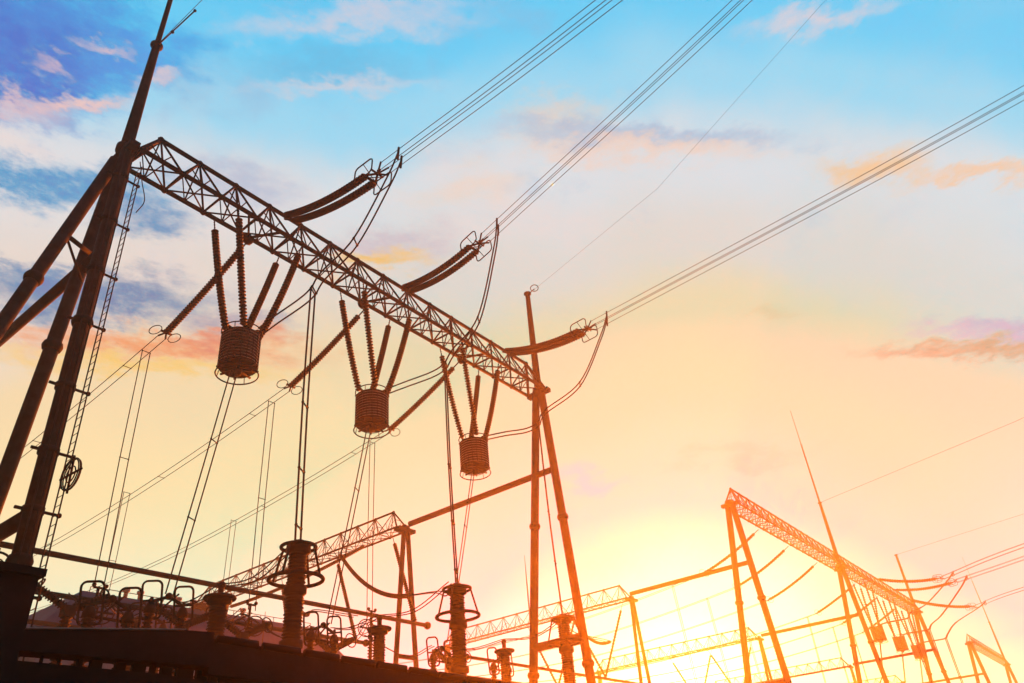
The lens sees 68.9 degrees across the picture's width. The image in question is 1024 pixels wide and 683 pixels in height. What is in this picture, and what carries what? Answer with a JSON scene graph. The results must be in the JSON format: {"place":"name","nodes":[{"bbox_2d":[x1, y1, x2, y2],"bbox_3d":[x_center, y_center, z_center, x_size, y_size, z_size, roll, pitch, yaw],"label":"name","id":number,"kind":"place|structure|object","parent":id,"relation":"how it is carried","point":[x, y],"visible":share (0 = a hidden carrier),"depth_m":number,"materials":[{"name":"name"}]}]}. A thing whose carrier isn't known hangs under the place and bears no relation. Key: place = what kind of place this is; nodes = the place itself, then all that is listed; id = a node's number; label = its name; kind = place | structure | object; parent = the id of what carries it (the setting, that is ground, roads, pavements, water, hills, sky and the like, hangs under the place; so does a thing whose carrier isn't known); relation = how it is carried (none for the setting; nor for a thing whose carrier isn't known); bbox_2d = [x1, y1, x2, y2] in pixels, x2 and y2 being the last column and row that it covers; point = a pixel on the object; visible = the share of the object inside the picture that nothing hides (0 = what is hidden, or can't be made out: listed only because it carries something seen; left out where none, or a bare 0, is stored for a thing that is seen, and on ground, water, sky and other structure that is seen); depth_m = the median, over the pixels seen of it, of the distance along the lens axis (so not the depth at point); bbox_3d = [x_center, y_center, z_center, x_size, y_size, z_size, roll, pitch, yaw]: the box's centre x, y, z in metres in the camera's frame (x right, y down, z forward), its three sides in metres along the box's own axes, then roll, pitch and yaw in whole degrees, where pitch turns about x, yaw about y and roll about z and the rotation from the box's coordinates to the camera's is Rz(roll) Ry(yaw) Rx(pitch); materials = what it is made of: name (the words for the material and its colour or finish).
{"place":"outdoors","nodes":[
{"label":"outdoors","id":0,"kind":"place"},
{"bbox_2d":[381,0,622,172],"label":"line conductor","id":1,"kind":"object","parent":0,"point":[501,80],"visible":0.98,"depth_m":27.88,"materials":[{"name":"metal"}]},
{"bbox_2d":[258,154,399,334],"bbox_3d":[-7.649,-3.978,31.189,8.568,4.868,1.131,-24,-37,25],"label":"jumper cable","id":2,"kind":"object","parent":1,"relation":"hanging from","point":[330,273],"visible":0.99,"depth_m":30.51,"materials":[{"name":"metal"}]},
{"bbox_2d":[294,287,315,539],"bbox_3d":[-7.496,2.255,27.185,0.236,10.240,0.778,-8,-33,4],"label":"drop cable","id":3,"kind":"object","parent":2,"relation":"hanging from","point":[298,476],"visible":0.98,"depth_m":26.81,"materials":[{"name":"metal"}]},
{"bbox_2d":[283,158,391,223],"bbox_3d":[-8.041,-6.356,33.178,7.266,2.402,1.095,-29,-40,31],"label":"tension insulator","id":4,"kind":"object","parent":1,"relation":"attached to","point":[297,215],"visible":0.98,"depth_m":32.44,"materials":[{"name":"brown ceramic"}]},
{"bbox_2d":[0,0,1023,682],"label":"sky","id":5,"kind":"structure","parent":0,"point":[887,321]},
{"bbox_2d":[482,0,751,241],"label":"line conductor","id":6,"kind":"object","parent":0,"point":[618,114],"visible":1,"depth_m":33.07,"materials":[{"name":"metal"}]},
{"bbox_2d":[386,229,497,393],"bbox_3d":[-3.160,-1.411,37.003,8.001,6.293,1.423,-27,-39,29],"label":"jumper cable","id":7,"kind":"object","parent":6,"relation":"hanging from","point":[468,339],"visible":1,"depth_m":36.03,"materials":[{"name":"metal"}]},
{"bbox_2d":[443,362,458,582],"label":"drop cable","id":8,"kind":"object","parent":7,"relation":"hanging from","point":[456,572],"visible":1,"depth_m":32.33,"materials":[{"name":"metal"}]},
{"bbox_2d":[401,231,491,293],"bbox_3d":[-3.643,-3.750,38.779,1.099,1.274,6.712,26,-44,-38],"label":"tension insulator","id":9,"kind":"object","parent":6,"relation":"attached to","point":[417,285],"visible":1,"depth_m":38.22,"materials":[{"name":"brown ceramic"}]},
{"bbox_2d":[592,85,1023,328],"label":"line conductor","id":10,"kind":"object","parent":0,"point":[820,203],"visible":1,"depth_m":36.50,"materials":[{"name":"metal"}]},
{"bbox_2d":[502,318,597,355],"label":"tension insulator","id":11,"kind":"object","parent":10,"relation":"attached to","point":[564,339],"visible":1,"depth_m":43.82,"materials":[{"name":"brown ceramic"}]},
{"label":"gravel yard","id":12,"kind":"structure","parent":0,"visible":0},
{"bbox_2d":[35,578,110,664],"bbox_3d":[-16.122,13.643,25.281,0.740,10.781,2.864,-27,-39,29],"label":"circuit breaker","id":13,"kind":"object","parent":12,"relation":"on","point":[67,612],"visible":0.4,"depth_m":27.46,"materials":[{"name":"brown ceramic"}]},
{"bbox_2d":[72,583,114,666],"bbox_3d":[-16.721,14.902,27.886,0.411,11.640,1.644,-27,-39,29],"label":"bushing post","id":14,"kind":"object","parent":12,"relation":"on","point":[98,588],"visible":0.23,"depth_m":30.66,"materials":[{"name":"brown ceramic"}]},
{"bbox_2d":[71,580,142,668],"bbox_3d":[-12.462,11.719,21.598,0.400,9.367,2.200,-27,-39,29],"label":"disconnector","id":15,"kind":"object","parent":12,"relation":"on","point":[88,615],"visible":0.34,"depth_m":23.70,"materials":[{"name":"brown metal"}]},
{"bbox_2d":[125,602,172,673],"bbox_3d":[-15.718,16.631,30.535,0.400,11.517,2.200,-27,-39,29],"label":"disconnector","id":16,"kind":"object","parent":12,"relation":"on","point":[160,622],"visible":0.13,"depth_m":33.42,"materials":[{"name":"brown metal"}]},
{"bbox_2d":[141,580,194,675],"bbox_3d":[-12.096,13.109,24.575,0.400,10.267,2.200,-27,-39,29],"label":"disconnector","id":17,"kind":"object","parent":12,"relation":"on","point":[150,611],"visible":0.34,"depth_m":26.93,"materials":[{"name":"brown metal"}]},
{"bbox_2d":[18,586,342,678],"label":"hall","id":18,"kind":"structure","parent":12,"relation":"on","point":[50,613],"depth_m":60.35,"materials":[{"name":"metal"}]},
{"bbox_2d":[155,600,209,630],"bbox_3d":[-13.278,15.445,28.415,0.740,10.781,2.864,-27,-39,29],"label":"circuit breaker","id":19,"kind":"object","parent":12,"relation":"on","point":[199,619],"visible":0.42,"depth_m":31.05,"materials":[{"name":"brown ceramic"}]},
{"bbox_2d":[203,582,236,681],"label":"voltage transformer","id":20,"kind":"object","parent":12,"relation":"on","point":[219,601],"visible":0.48,"depth_m":25.52,"materials":[{"name":"brown ceramic"}]},
{"bbox_2d":[232,600,263,638],"bbox_3d":[-12.223,17.596,32.969,0.411,12.040,1.644,-27,-39,29],"label":"bushing post","id":21,"kind":"object","parent":12,"relation":"on","point":[248,621],"visible":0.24,"depth_m":35.70,"materials":[{"name":"brown ceramic"}]},
{"bbox_2d":[224,617,272,638],"bbox_3d":[-11.579,16.700,30.555,0.740,10.781,2.864,-27,-39,29],"label":"circuit breaker","id":22,"kind":"object","parent":12,"relation":"on","point":[235,630],"visible":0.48,"depth_m":33.19,"materials":[{"name":"brown ceramic"}]},
{"bbox_2d":[0,561,509,682],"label":"boundary wall","id":23,"kind":"structure","parent":12,"relation":"on","point":[185,654],"depth_m":8.73,"materials":[{"name":"concrete"}]},
{"bbox_2d":[266,539,324,648],"bbox_3d":[-6.590,10.777,21.727,1.810,10.160,1.810,-27,-39,29],"label":"surge arrester","id":24,"kind":"object","parent":12,"relation":"on","point":[298,551],"visible":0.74,"depth_m":23.44,"materials":[{"name":"brown ceramic"}]},
{"bbox_2d":[218,548,285,586],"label":"connection cable","id":25,"kind":"object","parent":24,"relation":"attached to","point":[254,575],"visible":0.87,"depth_m":25.12,"materials":[{"name":"metal"}]},
{"bbox_2d":[0,0,595,682],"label":"gantry","id":26,"kind":"object","parent":12,"relation":"on","point":[110,182],"visible":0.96,"depth_m":30.05,"materials":[{"name":"metal"}]},
{"bbox_2d":[59,455,82,493],"bbox_3d":[-13.202,3.971,22.350,1.200,1.202,0.163,-25,-38,27],"label":"cable coil","id":27,"kind":"object","parent":26,"relation":"attached to","point":[64,473],"visible":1,"depth_m":22.31,"materials":[{"name":"metal"}]},
{"bbox_2d":[149,244,245,342],"bbox_3d":[-14.854,-2.381,35.690,6.040,2.880,1.418,-27,-39,29],"label":"tension insulator","id":28,"kind":"object","parent":26,"relation":"attached to","point":[191,305],"visible":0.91,"depth_m":35.77,"materials":[{"name":"brown ceramic"}]},
{"bbox_2d":[21,335,164,457],"bbox_3d":[-45.695,13.819,54.352,73.077,4.496,0.468,-27,-39,29],"label":"bus wire","id":29,"kind":"object","parent":28,"relation":"attached to","point":[102,383],"visible":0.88,"depth_m":38.27,"materials":[{"name":"metal"}]},
{"bbox_2d":[95,350,150,581],"bbox_3d":[-17.623,5.277,34.002,0.226,11.318,0.768,-27,-39,29],"label":"drop cable","id":30,"kind":"object","parent":29,"relation":"hanging from","point":[126,468],"visible":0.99,"depth_m":33.78,"materials":[{"name":"metal"}]},
{"bbox_2d":[211,219,228,329],"bbox_3d":[-12.756,-3.009,32.733,1.423,5.738,0.324,16,-39,-29],"label":"suspension insulator","id":31,"kind":"object","parent":26,"relation":"hanging from","point":[218,277],"visible":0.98,"depth_m":32.46,"materials":[{"name":"brown ceramic"}]},
{"bbox_2d":[214,321,262,384],"bbox_3d":[-11.366,0.472,31.162,1.740,2.128,1.740,-22,-36,23],"label":"line trap","id":32,"kind":"object","parent":31,"relation":"hanging from","point":[239,352],"visible":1,"depth_m":30.68,"materials":[{"name":"metal"}]},
{"bbox_2d":[165,371,236,596],"bbox_3d":[-11.934,5.271,28.857,2.533,8.401,0.482,-28,-40,31],"label":"drop cable","id":33,"kind":"object","parent":32,"relation":"hanging from","point":[230,372],"visible":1,"depth_m":28.69,"materials":[{"name":"metal"}]},
{"bbox_2d":[235,208,247,325],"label":"suspension insulator","id":34,"kind":"object","parent":26,"relation":"hanging from","point":[241,281],"visible":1,"depth_m":32.18,"materials":[{"name":"brown ceramic"}]},
{"bbox_2d":[246,256,279,328],"bbox_3d":[-11.513,-2.123,34.248,0.327,5.740,1.641,-21,-37,23],"label":"suspension insulator","id":35,"kind":"object","parent":26,"relation":"hanging from","point":[257,307],"visible":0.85,"depth_m":34.30,"materials":[{"name":"brown ceramic"}]},
{"bbox_2d":[258,246,302,337],"bbox_3d":[-10.517,-2.405,33.960,1.599,5.745,0.326,15,-38,-28],"label":"suspension insulator","id":36,"kind":"object","parent":26,"relation":"hanging from","point":[276,305],"visible":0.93,"depth_m":33.83,"materials":[{"name":"brown ceramic"}]},
{"bbox_2d":[277,311,363,394],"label":"tension insulator","id":37,"kind":"object","parent":26,"relation":"attached to","point":[321,355],"visible":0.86,"depth_m":40.74,"materials":[{"name":"brown ceramic"}]},
{"bbox_2d":[33,388,287,556],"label":"bus wire","id":38,"kind":"object","parent":37,"relation":"attached to","point":[171,467],"visible":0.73,"depth_m":46.08,"materials":[{"name":"metal"}]},
{"bbox_2d":[248,400,274,610],"bbox_3d":[-13.047,8.176,39.044,0.226,11.318,0.768,-27,-39,29],"label":"drop cable","id":39,"kind":"object","parent":38,"relation":"hanging from","point":[264,504],"visible":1,"depth_m":38.89,"materials":[{"name":"metal"}]},
{"bbox_2d":[339,291,361,390],"bbox_3d":[-8.180,-0.109,37.775,1.423,5.738,0.324,16,-39,-29],"label":"suspension insulator","id":40,"kind":"object","parent":26,"relation":"hanging from","point":[347,334],"visible":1,"depth_m":37.52,"materials":[{"name":"brown ceramic"}]},
{"bbox_2d":[361,282,377,387],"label":"suspension insulator","id":41,"kind":"object","parent":26,"relation":"hanging from","point":[367,324],"visible":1,"depth_m":37.26,"materials":[{"name":"brown ceramic"}]},
{"bbox_2d":[370,319,390,388],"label":"suspension insulator","id":42,"kind":"object","parent":26,"relation":"hanging from","point":[379,363],"visible":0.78,"depth_m":39.57,"materials":[{"name":"brown ceramic"}]},
{"bbox_2d":[385,310,411,393],"bbox_3d":[-5.941,0.495,39.001,1.599,5.745,0.326,15,-38,-28],"label":"suspension insulator","id":43,"kind":"object","parent":26,"relation":"hanging from","point":[396,366],"visible":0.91,"depth_m":38.83,"materials":[{"name":"brown ceramic"}]},
{"bbox_2d":[353,384,389,438],"bbox_3d":[-6.789,3.383,36.220,1.740,2.129,1.740,-32,-42,33],"label":"line trap","id":44,"kind":"object","parent":43,"relation":"hanging from","point":[372,410],"visible":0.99,"depth_m":35.73,"materials":[{"name":"metal"}]},
{"bbox_2d":[326,428,370,623],"bbox_3d":[-7.359,8.171,33.898,2.533,8.401,0.482,-28,-40,31],"label":"drop cable","id":45,"kind":"object","parent":44,"relation":"hanging from","point":[347,526],"visible":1,"depth_m":33.74,"materials":[{"name":"metal"}]},
{"bbox_2d":[384,362,458,435],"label":"tension insulator","id":46,"kind":"object","parent":26,"relation":"attached to","point":[406,414],"visible":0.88,"depth_m":45.92,"materials":[{"name":"brown ceramic"}]},
{"bbox_2d":[31,431,384,612],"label":"bus wire","id":47,"kind":"object","parent":46,"relation":"attached to","point":[245,514],"visible":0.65,"depth_m":52.36,"materials":[{"name":"metal"}]},
{"bbox_2d":[223,520,236,591],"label":"drop cable","id":48,"kind":"object","parent":47,"relation":"hanging from","point":[231,555],"visible":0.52,"depth_m":52.31,"materials":[{"name":"metal"}]},
{"bbox_2d":[27,619,94,627],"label":"tube bus","id":49,"kind":"object","parent":48,"relation":"hanging from","point":[45,623],"depth_m":41.58,"materials":[{"name":"metal"}]},
{"bbox_2d":[366,441,374,629],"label":"drop cable","id":50,"kind":"object","parent":47,"relation":"hanging from","point":[372,531],"visible":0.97,"depth_m":43.88,"materials":[{"name":"metal"}]},
{"bbox_2d":[439,347,464,437],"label":"suspension insulator","id":51,"kind":"object","parent":26,"relation":"hanging from","point":[453,404],"visible":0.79,"depth_m":42.48,"materials":[{"name":"brown ceramic"}]},
{"bbox_2d":[460,341,478,434],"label":"suspension insulator","id":52,"kind":"object","parent":26,"relation":"hanging from","point":[468,386],"visible":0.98,"depth_m":42.41,"materials":[{"name":"brown ceramic"}]},
{"bbox_2d":[458,432,490,480],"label":"line trap","id":53,"kind":"object","parent":52,"relation":"hanging from","point":[474,455],"visible":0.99,"depth_m":40.91,"materials":[{"name":"metal"}]},
{"bbox_2d":[447,472,474,643],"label":"drop cable","id":54,"kind":"object","parent":53,"relation":"hanging from","point":[463,535],"visible":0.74,"depth_m":39.52,"materials":[{"name":"metal"}]},
{"bbox_2d":[469,369,480,436],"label":"suspension insulator","id":55,"kind":"object","parent":26,"relation":"hanging from","point":[476,389],"visible":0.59,"depth_m":44.89,"materials":[{"name":"brown ceramic"}]},
{"bbox_2d":[483,362,499,438],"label":"suspension insulator","id":56,"kind":"object","parent":26,"relation":"hanging from","point":[492,403],"visible":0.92,"depth_m":44.07,"materials":[{"name":"brown ceramic"}]},
{"bbox_2d":[191,511,418,667],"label":"bus gantry","id":57,"kind":"object","parent":12,"relation":"on","point":[405,531],"visible":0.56,"depth_m":53.96,"materials":[{"name":"metal"}]},
{"bbox_2d":[201,545,364,609],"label":"slack insulator","id":58,"kind":"object","parent":57,"relation":"hanging from","point":[358,549],"visible":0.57,"depth_m":56.90,"materials":[{"name":"brown ceramic"}]},
{"bbox_2d":[336,556,357,639],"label":"suspension insulator","id":59,"kind":"object","parent":58,"relation":"hanging from","point":[346,600],"visible":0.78,"depth_m":53.67,"materials":[{"name":"brown ceramic"}]},
{"bbox_2d":[339,553,447,598],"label":"slack insulator","id":60,"kind":"object","parent":58,"relation":"hanging from","point":[375,590],"visible":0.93,"depth_m":46.03,"materials":[{"name":"brown ceramic"}]},
{"bbox_2d":[392,535,416,620],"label":"suspension insulator","id":61,"kind":"object","parent":57,"relation":"hanging from","point":[407,591],"visible":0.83,"depth_m":50.44,"materials":[{"name":"brown ceramic"}]},
{"bbox_2d":[303,611,342,653],"bbox_3d":[-7.702,15.933,29.385,0.400,10.167,2.200,-27,-39,29],"label":"disconnector","id":62,"kind":"object","parent":12,"relation":"on","point":[312,638],"visible":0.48,"depth_m":31.71,"materials":[{"name":"brown metal"}]},
{"bbox_2d":[305,630,355,652],"bbox_3d":[-8.484,18.701,33.934,0.740,10.681,2.864,-27,-39,29],"label":"circuit breaker","id":63,"kind":"object","parent":12,"relation":"on","point":[346,642],"visible":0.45,"depth_m":36.90,"materials":[{"name":"brown ceramic"}]},
{"bbox_2d":[358,607,376,659],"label":"bushing post","id":64,"kind":"object","parent":12,"relation":"on","point":[369,650],"visible":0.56,"depth_m":41.01,"materials":[{"name":"brown ceramic"}]},
{"bbox_2d":[367,616,391,664],"bbox_3d":[-5.171,15.502,28.657,1.020,9.690,1.020,-27,-39,29],"label":"voltage transformer","id":65,"kind":"object","parent":12,"relation":"on","point":[379,631],"visible":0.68,"depth_m":30.61,"materials":[{"name":"brown ceramic"}]},
{"bbox_2d":[426,636,452,672],"bbox_3d":[-3.120,18.895,34.385,0.400,10.017,2.200,-27,-39,29],"label":"disconnector","id":66,"kind":"object","parent":12,"relation":"on","point":[433,658],"visible":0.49,"depth_m":36.55,"materials":[{"name":"brown metal"}]},
{"bbox_2d":[435,583,480,676],"bbox_3d":[-1.831,13.971,27.239,1.810,10.160,1.810,-27,-39,29],"label":"surge arrester","id":67,"kind":"object","parent":12,"relation":"on","point":[458,620],"visible":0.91,"depth_m":28.89,"materials":[{"name":"brown ceramic"}]},
{"bbox_2d":[378,581,451,616],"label":"connection cable","id":68,"kind":"object","parent":67,"relation":"attached to","point":[415,607],"visible":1,"depth_m":30.15,"materials":[{"name":"metal"}]},
{"bbox_2d":[486,647,513,681],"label":"disconnector","id":69,"kind":"object","parent":12,"relation":"on","point":[493,667],"visible":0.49,"depth_m":39.31,"materials":[{"name":"brown metal"}]},
{"bbox_2d":[494,640,514,682],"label":"voltage transformer","id":70,"kind":"object","parent":12,"relation":"on","point":[503,653],"visible":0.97,"depth_m":36.23,"materials":[{"name":"brown ceramic"}]},
{"bbox_2d":[445,585,650,682],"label":"bus gantry","id":71,"kind":"object","parent":12,"relation":"on","point":[632,600],"visible":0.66,"depth_m":76.65,"materials":[{"name":"metal"}]},
{"bbox_2d":[605,602,622,676],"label":"suspension insulator","id":72,"kind":"object","parent":71,"relation":"hanging from","point":[613,642],"visible":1,"depth_m":73.59,"materials":[{"name":"brown ceramic"}]},
{"bbox_2d":[467,653,637,682],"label":"tube bus","id":73,"kind":"object","parent":72,"relation":"hanging from","point":[549,669],"visible":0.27,"depth_m":66.28,"materials":[{"name":"metal"}]},
{"bbox_2d":[546,613,584,682],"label":"surge arrester","id":74,"kind":"object","parent":12,"relation":"on","point":[565,645],"visible":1,"depth_m":34.63,"materials":[{"name":"brown ceramic"}]},
{"bbox_2d":[594,627,772,682],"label":"bus gantry","id":75,"kind":"object","parent":12,"relation":"on","point":[759,639],"visible":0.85,"depth_m":101.03,"materials":[{"name":"metal"}]},
{"bbox_2d":[715,657,856,682],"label":"bus gantry","id":76,"kind":"object","parent":12,"relation":"on","point":[850,666],"visible":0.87,"depth_m":125.82,"materials":[{"name":"metal"}]},
{"bbox_2d":[629,411,950,682],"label":"gantry","id":77,"kind":"object","parent":12,"relation":"on","point":[729,505],"visible":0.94,"depth_m":83.24,"materials":[{"name":"metal"}]},
{"bbox_2d":[699,529,758,576],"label":"tension insulator","id":78,"kind":"object","parent":77,"relation":"attached to","point":[729,555],"visible":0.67,"depth_m":77.55,"materials":[{"name":"brown ceramic"}]},
{"bbox_2d":[398,580,689,663],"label":"bus wire","id":79,"kind":"object","parent":78,"relation":"attached to","point":[571,622],"visible":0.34,"depth_m":84.23,"materials":[{"name":"metal"}]},
{"bbox_2d":[733,546,788,588],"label":"tension insulator","id":80,"kind":"object","parent":77,"relation":"attached to","point":[765,566],"visible":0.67,"depth_m":82.97,"materials":[{"name":"brown ceramic"}]},
{"bbox_2d":[437,587,733,670],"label":"bus wire","id":81,"kind":"object","parent":80,"relation":"attached to","point":[620,628],"visible":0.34,"depth_m":89.41,"materials":[{"name":"metal"}]},
{"bbox_2d":[766,563,816,602],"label":"tension insulator","id":82,"kind":"object","parent":77,"relation":"attached to","point":[793,583],"visible":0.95,"depth_m":89.59,"materials":[{"name":"brown ceramic"}]},
{"bbox_2d":[479,601,766,675],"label":"bus wire","id":83,"kind":"object","parent":82,"relation":"attached to","point":[643,642],"visible":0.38,"depth_m":97.45,"materials":[{"name":"metal"}]},
{"bbox_2d":[840,596,877,625],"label":"tension insulator","id":84,"kind":"object","parent":77,"relation":"attached to","point":[869,603],"visible":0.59,"depth_m":106.65,"materials":[{"name":"brown ceramic"}]},
{"bbox_2d":[609,624,839,682],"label":"bus wire","id":85,"kind":"object","parent":84,"relation":"attached to","point":[730,658],"visible":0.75,"depth_m":115.55,"materials":[{"name":"metal"}]},
{"bbox_2d":[871,585,879,624],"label":"suspension insulator","id":86,"kind":"object","parent":77,"relation":"hanging from","point":[874,599],"visible":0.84,"depth_m":97.97,"materials":[{"name":"brown ceramic"}]},
{"bbox_2d":[869,624,888,643],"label":"line trap","id":87,"kind":"object","parent":86,"relation":"hanging from","point":[878,633],"visible":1,"depth_m":94.59,"materials":[{"name":"metal"}]},
{"bbox_2d":[875,594,894,634],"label":"suspension insulator","id":88,"kind":"object","parent":77,"relation":"hanging from","point":[889,625],"visible":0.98,"depth_m":103.51,"materials":[{"name":"brown ceramic"}]},
{"bbox_2d":[891,634,909,652],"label":"line trap","id":89,"kind":"object","parent":88,"relation":"hanging from","point":[900,643],"visible":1,"depth_m":101.83,"materials":[{"name":"metal"}]},
{"bbox_2d":[874,574,944,582],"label":"tension insulator","id":90,"kind":"object","parent":77,"relation":"attached to","point":[909,581],"visible":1,"depth_m":100.29,"materials":[{"name":"brown ceramic"}]},
{"bbox_2d":[892,578,958,591],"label":"tension insulator","id":91,"kind":"object","parent":77,"relation":"attached to","point":[948,583],"visible":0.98,"depth_m":105.21,"materials":[{"name":"brown ceramic"}]},
{"bbox_2d":[908,599,977,609],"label":"tension insulator","id":92,"kind":"object","parent":77,"relation":"attached to","point":[941,605],"visible":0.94,"depth_m":113.66,"materials":[{"name":"brown ceramic"}]},
{"bbox_2d":[924,557,1017,682],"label":"gantry","id":93,"kind":"object","parent":12,"relation":"on","point":[1003,661],"visible":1,"depth_m":154.48,"materials":[{"name":"metal"}]},
{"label":"suspension insulator","id":94,"kind":"object","parent":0,"visible":0},
{"bbox_2d":[0,541,430,629],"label":"tube bus","id":95,"kind":"object","parent":94,"relation":"hanging from","point":[112,565],"visible":0.96,"depth_m":37.70,"materials":[{"name":"metal"}]},
{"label":"suspension insulator","id":96,"kind":"object","parent":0,"visible":0},
{"bbox_2d":[35,591,368,646],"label":"tube bus","id":97,"kind":"object","parent":96,"relation":"hanging from","point":[364,643],"visible":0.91,"depth_m":43.57,"materials":[{"name":"metal"}]},
{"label":"cable clamp","id":98,"kind":"object","parent":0,"visible":0},
{"bbox_2d":[486,314,607,439],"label":"jumper cable","id":99,"kind":"object","parent":98,"relation":"hanging from","point":[539,420],"visible":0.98,"depth_m":41.75,"materials":[{"name":"metal"}]},
{"bbox_2d":[537,421,562,613],"bbox_3d":[1.928,8.761,38.375,0.236,10.240,0.778,-8,-33,4],"label":"drop cable","id":100,"kind":"object","parent":99,"relation":"hanging from","point":[561,605],"visible":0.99,"depth_m":38.08,"materials":[{"name":"metal"}]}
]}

